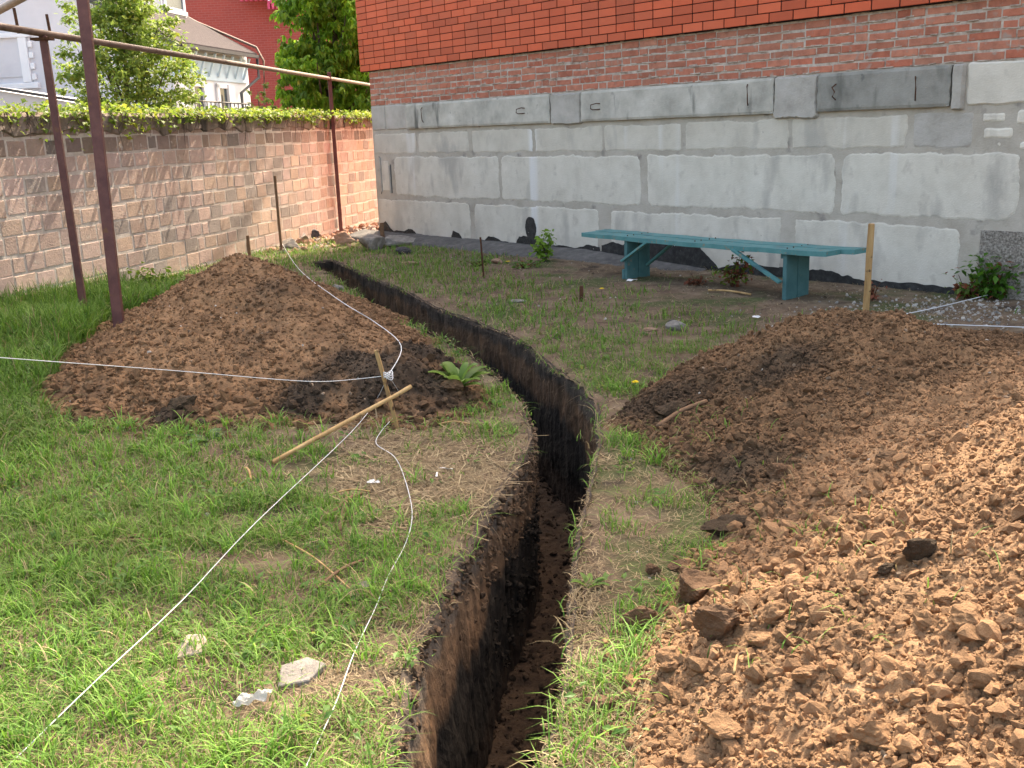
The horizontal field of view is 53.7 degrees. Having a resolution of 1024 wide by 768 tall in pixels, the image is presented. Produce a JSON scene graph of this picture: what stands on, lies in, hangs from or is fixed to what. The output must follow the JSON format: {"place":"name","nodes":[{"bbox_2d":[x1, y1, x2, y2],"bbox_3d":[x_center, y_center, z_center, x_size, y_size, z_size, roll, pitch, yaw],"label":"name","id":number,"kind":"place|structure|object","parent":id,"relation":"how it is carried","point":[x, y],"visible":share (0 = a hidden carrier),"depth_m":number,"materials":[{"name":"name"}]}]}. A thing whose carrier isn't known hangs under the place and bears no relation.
{"place":"outdoors","nodes":[
{"label":"outdoors","id":0,"kind":"place"},
{"bbox_2d":[194,95,249,113],"bbox_3d":[-7.069,-6.726,24.794,0.036,0.746,1.786,6,17,31],"label":"iron railing","id":1,"kind":"object","parent":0,"point":[222,102],"visible":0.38,"depth_m":24.73,"materials":[{"name":"metal"}]},
{"bbox_2d":[310,260,332,274],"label":"trench wall","id":2,"kind":"structure","parent":0,"point":[327,266],"depth_m":12.93,"materials":[{"name":"soil"}]},
{"bbox_2d":[312,265,538,767],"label":"trench wall","id":3,"kind":"structure","parent":0,"point":[458,727],"depth_m":3.81,"materials":[{"name":"soil"}]},
{"bbox_2d":[329,273,541,766],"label":"soil lumps","id":4,"kind":"object","parent":3,"relation":"on","point":[449,609],"visible":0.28,"depth_m":4.42,"materials":[{"name":"soil"}]},
{"bbox_2d":[332,260,603,767],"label":"trench wall","id":5,"kind":"structure","parent":0,"point":[561,422],"depth_m":7.13,"materials":[{"name":"soil"}]},
{"bbox_2d":[402,351,595,764],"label":"roots","id":6,"kind":"object","parent":5,"relation":"hanging from","point":[501,543],"visible":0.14,"depth_m":3.85,"materials":[{"name":"plant"}]},
{"bbox_2d":[0,221,1023,767],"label":"ground","id":7,"kind":"structure","parent":0,"point":[696,301],"depth_m":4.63,"materials":[{"name":"plant"}]},
{"bbox_2d":[0,87,109,111],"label":"white shed","id":8,"kind":"structure","parent":7,"relation":"on","point":[11,95],"depth_m":22.06,"materials":[{"name":"metal"}]},
{"bbox_2d":[42,618,96,640],"bbox_3d":[-1.423,0.805,3.269,0.183,0.042,0.139,-10,16,-29],"label":"broadleaf plant","id":9,"kind":"object","parent":7,"relation":"on","point":[67,629],"visible":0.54,"depth_m":3.28,"materials":[{"name":"green plant"}]},
{"bbox_2d":[91,538,161,543],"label":"twig","id":10,"kind":"object","parent":7,"relation":"on","point":[102,541],"visible":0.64,"depth_m":3.98,"materials":[{"name":"brown wood"}]},
{"bbox_2d":[52,0,207,112],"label":"garden tree","id":11,"kind":"object","parent":7,"relation":"on","point":[132,20],"visible":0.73,"depth_m":17.25,"materials":[{"name":"green plant"}]},
{"bbox_2d":[0,0,265,113],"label":"white house","id":12,"kind":"structure","parent":7,"relation":"on","point":[21,64],"depth_m":27.41,"materials":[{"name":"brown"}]},
{"bbox_2d":[0,32,40,88],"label":"window","id":13,"kind":"structure","parent":12,"relation":"in","point":[14,60],"depth_m":27.31,"materials":[{"name":"plastic"}]},
{"bbox_2d":[189,81,212,112],"bbox_3d":[-8.624,-7.080,28.446,0.110,2.733,1.083,0,14,10],"label":"window","id":14,"kind":"structure","parent":12,"relation":"in","point":[206,89],"depth_m":28.33,"materials":[{"name":"white glass"}]},
{"bbox_2d":[215,83,236,113],"bbox_3d":[-8.361,-7.475,29.970,0.110,2.733,1.083,0,14,10],"label":"window","id":15,"kind":"structure","parent":12,"relation":"in","point":[228,91],"depth_m":29.74,"materials":[{"name":"white glass"}]},
{"bbox_2d":[119,261,171,284],"bbox_3d":[-3.787,-1.091,10.558,0.659,0.367,0.375,-2,14,0],"label":"weed","id":16,"kind":"object","parent":7,"relation":"on","point":[149,277],"visible":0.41,"depth_m":10.53,"materials":[{"name":"green plant"}]},
{"bbox_2d":[0,0,369,327],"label":"pipe frame","id":17,"kind":"object","parent":7,"relation":"on","point":[86,40],"visible":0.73,"depth_m":8.33,"materials":[{"name":"brown paint"}]},
{"bbox_2d":[0,112,378,297],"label":"block fence","id":18,"kind":"object","parent":7,"relation":"on","point":[208,197],"visible":0.57,"depth_m":12.20,"materials":[{"name":"brick"}]},
{"bbox_2d":[0,98,371,155],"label":"ivy","id":19,"kind":"object","parent":18,"relation":"attached to","point":[240,112],"visible":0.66,"depth_m":12.16,"materials":[{"name":"green plant"}]},
{"bbox_2d":[174,634,207,659],"bbox_3d":[-0.996,0.816,3.140,0.098,0.020,0.089,-6,40,-5],"label":"stone slab","id":20,"kind":"object","parent":7,"relation":"on","point":[191,651],"depth_m":3.13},
{"bbox_2d":[184,428,234,446],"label":"broadleaf plant","id":21,"kind":"object","parent":7,"relation":"on","point":[217,433],"visible":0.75,"depth_m":5.41,"materials":[{"name":"green plant"}]},
{"bbox_2d":[214,582,245,600],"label":"broadleaf plant","id":22,"kind":"object","parent":7,"relation":"on","point":[221,586],"visible":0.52,"depth_m":3.53,"materials":[{"name":"green plant"}]},
{"bbox_2d":[246,235,250,255],"bbox_3d":[-3.505,-1.542,13.604,0.052,0.905,0.041,-2,14,0],"label":"wooden stake","id":23,"kind":"object","parent":7,"relation":"on","point":[248,245],"visible":0.3,"depth_m":13.51,"materials":[{"name":"brown wood"}]},
{"bbox_2d":[232,689,272,706],"bbox_3d":[-0.719,0.869,2.810,0.114,0.035,0.044,-8,15,-21],"label":"plastic rag","id":24,"kind":"object","parent":7,"relation":"on","point":[247,699],"visible":0.98,"depth_m":2.81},
{"bbox_2d":[243,82,277,112],"bbox_3d":[-4.979,-4.556,20.395,0.671,2.917,0.555,-11,16,-30],"label":"garden tree","id":25,"kind":"object","parent":7,"relation":"on","point":[263,93],"visible":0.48,"depth_m":20.11,"materials":[{"name":"green plant"}]},
{"bbox_2d":[32,253,489,433],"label":"soil crumbs","id":26,"kind":"object","parent":7,"relation":"on","point":[137,391],"visible":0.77,"depth_m":6.31,"materials":[{"name":"soil"}]},
{"bbox_2d":[41,253,481,430],"bbox_3d":[-2.046,-0.601,7.689,2.785,0.712,5.605,-6,15,-16],"label":"soil pile","id":27,"kind":"object","parent":7,"relation":"on","point":[412,373],"visible":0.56,"depth_m":6.42,"materials":[{"name":"soil"}]},
{"bbox_2d":[167,395,197,410],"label":"soil clod","id":28,"kind":"object","parent":27,"relation":"on","point":[178,403],"visible":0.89,"depth_m":5.70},
{"bbox_2d":[441,379,463,389],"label":"soil clod","id":29,"kind":"object","parent":27,"relation":"on","point":[452,384],"visible":0.99,"depth_m":5.85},
{"bbox_2d":[428,361,489,385],"bbox_3d":[-0.312,-0.052,6.001,0.362,0.155,0.401,-2,14,0],"label":"broadleaf plant","id":30,"kind":"object","parent":27,"relation":"on","point":[453,371],"visible":0.79,"depth_m":6.01,"materials":[{"name":"green plant"}]},
{"bbox_2d":[34,343,492,442],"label":"soil lumps","id":31,"kind":"object","parent":7,"relation":"on","point":[474,396],"visible":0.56,"depth_m":5.71,"materials":[{"name":"soil"}]},
{"bbox_2d":[246,623,280,639],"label":"twig","id":32,"kind":"object","parent":7,"relation":"on","point":[251,633],"visible":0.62,"depth_m":3.23,"materials":[{"name":"brown wood"}]},
{"bbox_2d":[185,0,355,113],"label":"red house","id":33,"kind":"structure","parent":7,"relation":"on","point":[247,21],"depth_m":39.70,"materials":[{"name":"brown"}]},
{"bbox_2d":[274,176,282,250],"bbox_3d":[-3.258,-2.327,14.126,0.039,1.137,0.036,-2,14,0],"label":"wooden stake","id":34,"kind":"object","parent":7,"relation":"on","point":[278,213],"visible":0.88,"depth_m":14.10,"materials":[{"name":"brown wood"}]},
{"bbox_2d":[282,238,298,248],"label":"stone","id":35,"kind":"object","parent":7,"relation":"on","point":[288,242],"visible":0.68,"depth_m":14.51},
{"bbox_2d":[278,657,326,690],"bbox_3d":[-0.617,0.848,2.976,0.142,0.020,0.123,-5,23,-11],"label":"stone slab","id":36,"kind":"object","parent":7,"relation":"on","point":[309,665],"depth_m":2.96,"materials":[{"name":"stone"}]},
{"bbox_2d":[281,539,349,588],"bbox_3d":[-0.728,0.657,3.742,0.020,0.022,0.555,-12,17,-35],"label":"twig","id":37,"kind":"object","parent":7,"relation":"on","point":[324,565],"visible":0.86,"depth_m":3.73,"materials":[{"name":"brown wood"}]},
{"bbox_2d":[311,229,319,237],"bbox_3d":[-3.215,-2.407,16.191,0.220,0.208,0.240,-14,18,-39],"label":"rubble piece","id":38,"kind":"object","parent":7,"relation":"on","point":[315,233],"visible":0.38,"depth_m":16.13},
{"bbox_2d":[258,222,378,252],"bbox_3d":[-2.574,-2.346,16.162,1.263,0.193,4.274,1,14,12],"label":"brick rubble","id":39,"kind":"object","parent":7,"relation":"on","point":[372,226],"visible":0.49,"depth_m":15.47,"materials":[{"name":"brick"}]},
{"bbox_2d":[269,0,371,114],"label":"garden tree","id":40,"kind":"object","parent":7,"relation":"on","point":[320,22],"visible":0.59,"depth_m":21.66,"materials":[{"name":"green plant"}]},
{"bbox_2d":[314,557,367,589],"bbox_3d":[-0.614,0.675,3.634,0.023,0.022,0.278,7,17,31],"label":"twig","id":41,"kind":"object","parent":7,"relation":"on","point":[338,571],"visible":0.91,"depth_m":3.63,"materials":[{"name":"brown wood"}]},
{"bbox_2d":[272,385,411,463],"bbox_3d":[-0.843,0.195,5.094,0.800,0.256,0.023,-12,17,-35],"label":"wooden stick","id":42,"kind":"object","parent":7,"relation":"on","point":[341,424],"visible":1,"depth_m":5.07,"materials":[{"name":"brown wood"}]},
{"bbox_2d":[334,231,355,245],"bbox_3d":[-2.471,-2.134,14.961,0.319,0.238,0.136,-2,14,0],"label":"broken brick","id":43,"kind":"object","parent":7,"relation":"on","point":[343,237],"visible":0.88,"depth_m":14.91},
{"bbox_2d":[325,585,368,603],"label":"broadleaf plant","id":44,"kind":"object","parent":7,"relation":"on","point":[351,593],"visible":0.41,"depth_m":3.54,"materials":[{"name":"green plant"}]},
{"bbox_2d":[0,331,722,767],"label":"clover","id":45,"kind":"object","parent":7,"relation":"on","point":[408,655],"visible":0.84,"depth_m":3.52,"materials":[{"name":"green plant"}]},
{"bbox_2d":[359,234,384,250],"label":"stone","id":46,"kind":"object","parent":7,"relation":"on","point":[373,241],"visible":0.91,"depth_m":14.00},
{"bbox_2d":[379,222,384,236],"bbox_3d":[-1.927,-2.219,15.078,0.072,0.367,0.062,-2,14,0],"label":"wooden stake","id":47,"kind":"object","parent":7,"relation":"on","point":[382,233],"visible":0.54,"depth_m":15.03,"materials":[{"name":"brown wood"}]},
{"bbox_2d":[374,349,398,427],"bbox_3d":[-0.656,0.085,5.432,0.130,0.557,0.022,-2,14,0],"label":"wooden stake","id":48,"kind":"object","parent":7,"relation":"on","point":[385,383],"visible":0.73,"depth_m":5.41,"materials":[{"name":"brown wood"}]},
{"bbox_2d":[0,357,385,381],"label":"string","id":49,"kind":"object","parent":48,"relation":"attached to","point":[185,371],"visible":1,"depth_m":4.71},
{"bbox_2d":[5,379,386,767],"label":"string","id":50,"kind":"object","parent":48,"relation":"attached to","point":[188,593],"visible":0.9,"depth_m":3.32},
{"bbox_2d":[283,245,401,372],"bbox_3d":[-1.920,-1.062,9.796,0.271,0.320,9.389,-6,15,-16],"label":"string","id":51,"kind":"object","parent":48,"relation":"attached to","point":[358,312],"visible":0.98,"depth_m":7.01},
{"bbox_2d":[306,375,412,766],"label":"string","id":52,"kind":"object","parent":48,"relation":"attached to","point":[379,596],"visible":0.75,"depth_m":3.35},
{"bbox_2d":[384,235,415,245],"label":"stone","id":53,"kind":"object","parent":7,"relation":"on","point":[396,239],"visible":0.68,"depth_m":14.34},
{"bbox_2d":[396,247,411,253],"bbox_3d":[-1.431,-1.763,13.368,0.212,0.100,0.104,-2,14,0],"label":"rubble piece","id":54,"kind":"object","parent":7,"relation":"on","point":[405,250],"visible":0.94,"depth_m":13.34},
{"bbox_2d":[306,262,609,767],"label":"soil crumbs","id":55,"kind":"object","parent":7,"relation":"on","point":[432,621],"visible":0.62,"depth_m":3.62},
{"bbox_2d":[460,259,486,265],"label":"weed","id":56,"kind":"object","parent":7,"relation":"on","point":[480,264],"visible":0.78,"depth_m":11.90,"materials":[{"name":"plant"}]},
{"bbox_2d":[479,237,483,276],"bbox_3d":[-0.314,-1.292,10.796,0.044,0.547,0.021,-2,14,0],"label":"metal rod","id":57,"kind":"object","parent":7,"relation":"on","point":[481,256],"visible":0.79,"depth_m":10.77,"materials":[{"name":"metal"}]},
{"bbox_2d":[0,260,1023,767],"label":"dry straw","id":58,"kind":"object","parent":7,"relation":"on","point":[394,476],"visible":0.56,"depth_m":4.13,"materials":[{"name":"plant"}]},
{"bbox_2d":[337,491,349,532],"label":"twig","id":59,"kind":"object","parent":58,"relation":"on","point":[340,524],"visible":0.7,"depth_m":4.17,"materials":[{"name":"brown wood"}]},
{"bbox_2d":[330,492,361,514],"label":"twig","id":60,"kind":"object","parent":58,"relation":"on","point":[336,508],"visible":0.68,"depth_m":4.32,"materials":[{"name":"brown wood"}]},
{"bbox_2d":[329,489,370,494],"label":"twig","id":61,"kind":"object","parent":58,"relation":"on","point":[351,489],"visible":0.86,"depth_m":4.46,"materials":[{"name":"brown wood"}]},
{"bbox_2d":[4,245,1020,760],"bbox_3d":[-0.044,-0.994,8.304,12.016,1.088,13.015,-2,14,0],"label":"grit","id":62,"kind":"object","parent":7,"relation":"on","point":[606,407],"visible":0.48,"depth_m":5.90,"materials":[{"name":"soil"}]},
{"bbox_2d":[505,258,541,268],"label":"weed","id":63,"kind":"object","parent":7,"relation":"on","point":[523,264],"visible":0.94,"depth_m":11.54,"materials":[{"name":"plant"}]},
{"bbox_2d":[528,229,556,261],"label":"weed","id":64,"kind":"object","parent":7,"relation":"on","point":[546,252],"visible":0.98,"depth_m":11.94,"materials":[{"name":"green plant"}]},
{"bbox_2d":[571,572,612,588],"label":"broadleaf plant","id":65,"kind":"object","parent":7,"relation":"on","point":[585,578],"visible":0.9,"depth_m":3.51,"materials":[{"name":"green plant"}]},
{"bbox_2d":[577,695,617,716],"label":"soil clod","id":66,"kind":"object","parent":7,"relation":"on","point":[587,700],"visible":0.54,"depth_m":2.73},
{"bbox_2d":[622,605,659,631],"bbox_3d":[0.407,0.743,3.195,0.129,0.101,0.078,-2,14,0],"label":"soil clod","id":67,"kind":"object","parent":7,"relation":"on","point":[645,613],"visible":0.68,"depth_m":3.17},
{"bbox_2d":[645,563,661,574],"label":"soil clod","id":68,"kind":"object","parent":7,"relation":"on","point":[651,569],"visible":1,"depth_m":3.56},
{"bbox_2d":[665,320,685,330],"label":"stone","id":69,"kind":"object","parent":7,"relation":"on","point":[673,324],"visible":0.88,"depth_m":7.77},
{"bbox_2d":[667,559,690,571],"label":"soil clod","id":70,"kind":"object","parent":7,"relation":"on","point":[673,567],"visible":0.59,"depth_m":3.60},
{"bbox_2d":[355,0,1023,299],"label":"brick building","id":71,"kind":"structure","parent":7,"relation":"on","point":[899,124],"depth_m":10.47,"materials":[{"name":"concrete"}]},
{"bbox_2d":[684,275,707,285],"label":"weed","id":72,"kind":"object","parent":7,"relation":"on","point":[694,283],"visible":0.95,"depth_m":9.87,"materials":[{"name":"plant"}]},
{"bbox_2d":[581,229,865,299],"bbox_3d":[1.883,-1.155,9.790,0.435,0.494,3.165,-13,18,-37],"label":"wooden bench","id":73,"kind":"object","parent":7,"relation":"on","point":[637,261],"visible":0.93,"depth_m":9.34,"materials":[{"name":"teal paint"}]},
{"bbox_2d":[708,289,750,294],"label":"twig","id":74,"kind":"object","parent":7,"relation":"on","point":[740,292],"visible":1,"depth_m":9.35,"materials":[{"name":"brown wood"}]},
{"bbox_2d":[709,251,754,286],"bbox_3d":[2.120,-1.081,9.612,0.471,0.371,0.406,-2,14,0],"label":"weed","id":75,"kind":"object","parent":7,"relation":"on","point":[735,277],"visible":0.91,"depth_m":9.62,"materials":[{"name":"plant"}]},
{"bbox_2d":[601,309,1023,767],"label":"soil pile","id":76,"kind":"object","parent":7,"relation":"on","point":[786,736],"visible":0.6,"depth_m":3.26,"materials":[{"name":"soil"}]},
{"bbox_2d":[654,400,686,416],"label":"soil clod","id":77,"kind":"object","parent":76,"relation":"on","point":[669,408],"visible":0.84,"depth_m":5.16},
{"bbox_2d":[655,643,688,672],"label":"soil clod","id":78,"kind":"object","parent":76,"relation":"on","point":[666,657],"visible":0.87,"depth_m":2.77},
{"bbox_2d":[655,399,707,428],"bbox_3d":[0.860,0.149,5.148,0.349,0.090,0.040,-12,17,-33],"label":"twig","id":79,"kind":"object","parent":76,"relation":"on","point":[681,410],"visible":0.98,"depth_m":5.14,"materials":[{"name":"brown wood"}]},
{"bbox_2d":[676,567,720,603],"bbox_3d":[0.600,0.657,3.274,0.154,0.135,0.163,-11,17,-32],"label":"soil clod","id":80,"kind":"object","parent":76,"relation":"on","point":[690,579],"visible":0.88,"depth_m":3.23,"materials":[{"name":"soil"}]},
{"bbox_2d":[692,604,740,641],"bbox_3d":[0.573,0.660,2.825,0.127,0.118,0.094,6,16,29],"label":"soil clod","id":81,"kind":"object","parent":76,"relation":"on","point":[717,621],"visible":0.96,"depth_m":2.79,"materials":[{"name":"soil"}]},
{"bbox_2d":[699,710,745,739],"bbox_3d":[0.490,0.800,2.345,0.068,0.058,0.105,-12,17,-34],"label":"soil clod","id":82,"kind":"object","parent":76,"relation":"on","point":[719,724],"visible":0.99,"depth_m":2.33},
{"bbox_2d":[700,514,747,536],"bbox_3d":[0.833,0.537,3.844,0.250,0.086,0.108,-5,14,-10],"label":"soil clod","id":83,"kind":"object","parent":76,"relation":"on","point":[720,523],"visible":0.56,"depth_m":3.83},
{"bbox_2d":[719,570,740,594],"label":"soil clod","id":84,"kind":"object","parent":76,"relation":"on","point":[730,577],"visible":0.49,"depth_m":3.15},
{"bbox_2d":[732,651,744,674],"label":"twig","id":85,"kind":"object","parent":76,"relation":"on","point":[738,654],"visible":1,"depth_m":2.54,"materials":[{"name":"brown wood"}]},
{"bbox_2d":[749,578,763,590],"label":"soil clod","id":86,"kind":"object","parent":76,"relation":"on","point":[756,584],"visible":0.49,"depth_m":2.97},
{"bbox_2d":[745,631,773,647],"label":"soil clod","id":87,"kind":"object","parent":76,"relation":"on","point":[757,638],"visible":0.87,"depth_m":2.66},
{"bbox_2d":[762,497,786,507],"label":"soil clod","id":88,"kind":"object","parent":76,"relation":"on","point":[781,503],"visible":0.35,"depth_m":3.83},
{"bbox_2d":[757,599,792,624],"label":"soil clod","id":89,"kind":"object","parent":76,"relation":"on","point":[770,612],"visible":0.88,"depth_m":2.71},
{"bbox_2d":[765,463,787,478],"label":"soil clod","id":90,"kind":"object","parent":76,"relation":"on","point":[775,470],"visible":0.94,"depth_m":4.21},
{"bbox_2d":[578,310,1023,767],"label":"soil lumps","id":91,"kind":"object","parent":76,"relation":"on","point":[791,568],"visible":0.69,"depth_m":2.83,"materials":[{"name":"soil"}]},
{"bbox_2d":[791,665,821,683],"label":"soil clod","id":92,"kind":"object","parent":76,"relation":"on","point":[801,674],"visible":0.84,"depth_m":2.41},
{"bbox_2d":[599,307,1023,767],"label":"soil crumbs","id":93,"kind":"object","parent":76,"relation":"on","point":[993,343],"visible":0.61,"depth_m":3.17,"materials":[{"name":"soil"}]},
{"bbox_2d":[848,719,893,746],"bbox_3d":[0.762,0.736,2.122,0.112,0.068,0.056,-2,14,0],"label":"soil clod","id":94,"kind":"object","parent":76,"relation":"on","point":[876,733],"visible":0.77,"depth_m":2.11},
{"bbox_2d":[877,562,895,575],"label":"soil clod","id":95,"kind":"object","parent":76,"relation":"on","point":[885,568],"visible":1,"depth_m":2.71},
{"bbox_2d":[875,451,897,458],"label":"soil clod","id":96,"kind":"object","parent":76,"relation":"on","point":[884,454],"visible":0.48,"depth_m":3.97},
{"bbox_2d":[902,537,937,561],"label":"soil clod","id":97,"kind":"object","parent":76,"relation":"on","point":[917,548],"visible":0.96,"depth_m":2.68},
{"bbox_2d":[928,588,960,605],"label":"soil clod","id":98,"kind":"object","parent":76,"relation":"on","point":[938,596],"visible":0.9,"depth_m":2.47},
{"bbox_2d":[947,601,983,630],"bbox_3d":[1.046,0.539,2.340,0.081,0.057,0.109,-2,14,0],"label":"soil clod","id":99,"kind":"object","parent":76,"relation":"on","point":[962,614],"visible":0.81,"depth_m":2.32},
{"bbox_2d":[994,418,1007,424],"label":"soil clod","id":100,"kind":"object","parent":76,"relation":"on","point":[1000,420],"visible":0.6,"depth_m":3.73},
{"bbox_2d":[862,223,874,310],"bbox_3d":[2.697,-0.780,7.672,0.059,0.866,0.049,-2,14,0],"label":"wooden stake","id":101,"kind":"object","parent":7,"relation":"on","point":[868,267],"visible":0.78,"depth_m":7.63,"materials":[{"name":"brown wood"}]},
{"bbox_2d":[906,295,987,313],"bbox_3d":[3.583,-0.586,8.295,2.112,0.218,0.157,-10,16,-28],"label":"string","id":102,"kind":"object","parent":101,"relation":"attached to","point":[946,305],"visible":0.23,"depth_m":8.25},
{"bbox_2d":[727,289,1023,330],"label":"stone chips","id":103,"kind":"object","parent":7,"relation":"on","point":[954,310],"visible":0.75,"depth_m":8.17,"materials":[{"name":"gravel"}]},
{"bbox_2d":[870,279,886,300],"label":"weed","id":104,"kind":"object","parent":7,"relation":"on","point":[873,295],"visible":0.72,"depth_m":8.71,"materials":[{"name":"plant"}]},
{"bbox_2d":[941,269,988,299],"bbox_3d":[3.925,-0.835,8.670,0.455,0.285,0.280,-2,14,0],"label":"weed","id":105,"kind":"object","parent":7,"relation":"on","point":[968,291],"visible":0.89,"depth_m":8.64,"materials":[{"name":"plant"}]},
{"bbox_2d":[954,252,1022,299],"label":"weed","id":106,"kind":"object","parent":7,"relation":"on","point":[983,278],"visible":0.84,"depth_m":8.52,"materials":[{"name":"plant"}]},
{"bbox_2d":[349,229,705,270],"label":"pavement","id":107,"kind":"structure","parent":0,"point":[524,250],"depth_m":12.90,"materials":[{"name":"concrete"}]},
{"bbox_2d":[485,471,579,767],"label":"trench floor","id":108,"kind":"structure","parent":0,"point":[526,689],"depth_m":4.79,"materials":[{"name":"soil"}]},
{"bbox_2d":[490,471,578,767],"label":"soil crumbs","id":109,"kind":"object","parent":108,"relation":"on","point":[549,666],"visible":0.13,"depth_m":4.82,"materials":[{"name":"soil"}]},
{"bbox_3d":[2.705,-0.491,7.745,0.072,0.038,0.072,-2,14,0],"label":"string knot","id":110,"kind":"object","parent":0,"visible":0},
{"bbox_2d":[937,324,1023,327],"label":"string","id":111,"kind":"object","parent":110,"relation":"attached to","point":[981,325],"visible":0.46,"depth_m":7.31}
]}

